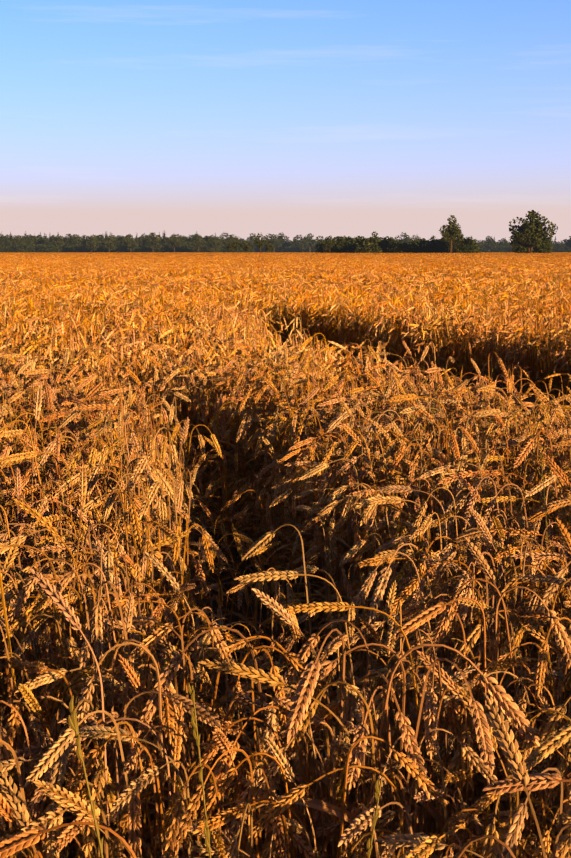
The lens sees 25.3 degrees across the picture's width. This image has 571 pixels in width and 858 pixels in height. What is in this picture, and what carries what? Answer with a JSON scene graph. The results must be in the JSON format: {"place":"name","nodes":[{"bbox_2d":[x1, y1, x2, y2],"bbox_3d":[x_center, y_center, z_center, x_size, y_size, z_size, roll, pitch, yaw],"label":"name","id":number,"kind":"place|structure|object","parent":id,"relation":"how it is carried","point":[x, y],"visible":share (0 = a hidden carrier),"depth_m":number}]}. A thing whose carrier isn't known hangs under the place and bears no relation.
{"place":"outdoors","nodes":[
{"label":"outdoors","id":0,"kind":"place"},
{"bbox_2d":[0,338,569,657],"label":"wheat","id":1,"kind":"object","parent":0,"point":[343,400],"depth_m":4.13},
{"bbox_2d":[0,0,570,243],"label":"sky","id":2,"kind":"structure","parent":0,"point":[239,118]},
{"bbox_2d":[178,452,444,857],"bbox_3d":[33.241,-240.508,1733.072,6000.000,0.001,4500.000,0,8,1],"label":"ground","id":3,"kind":"structure","parent":0,"point":[264,611],"depth_m":5.27},
{"bbox_2d":[68,695,102,857],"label":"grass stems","id":4,"kind":"object","parent":3,"relation":"on","point":[73,723],"visible":1,"depth_m":0.83},
{"bbox_2d":[198,544,331,768],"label":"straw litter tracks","id":5,"kind":"object","parent":3,"relation":"on","point":[254,629],"visible":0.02,"depth_m":5.39},
{"bbox_2d":[188,684,381,857],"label":"grass blades","id":6,"kind":"object","parent":3,"relation":"on","point":[206,831],"visible":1,"depth_m":1.04},
{"bbox_2d":[0,252,570,285],"bbox_3d":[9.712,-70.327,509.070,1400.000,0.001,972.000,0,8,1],"label":"wheat canopy","id":7,"kind":"object","parent":3,"relation":"on","point":[225,252],"depth_m":811.82},
{"bbox_2d":[118,332,570,443],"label":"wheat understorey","id":8,"kind":"object","parent":3,"relation":"on","point":[531,398],"depth_m":11.10}
]}

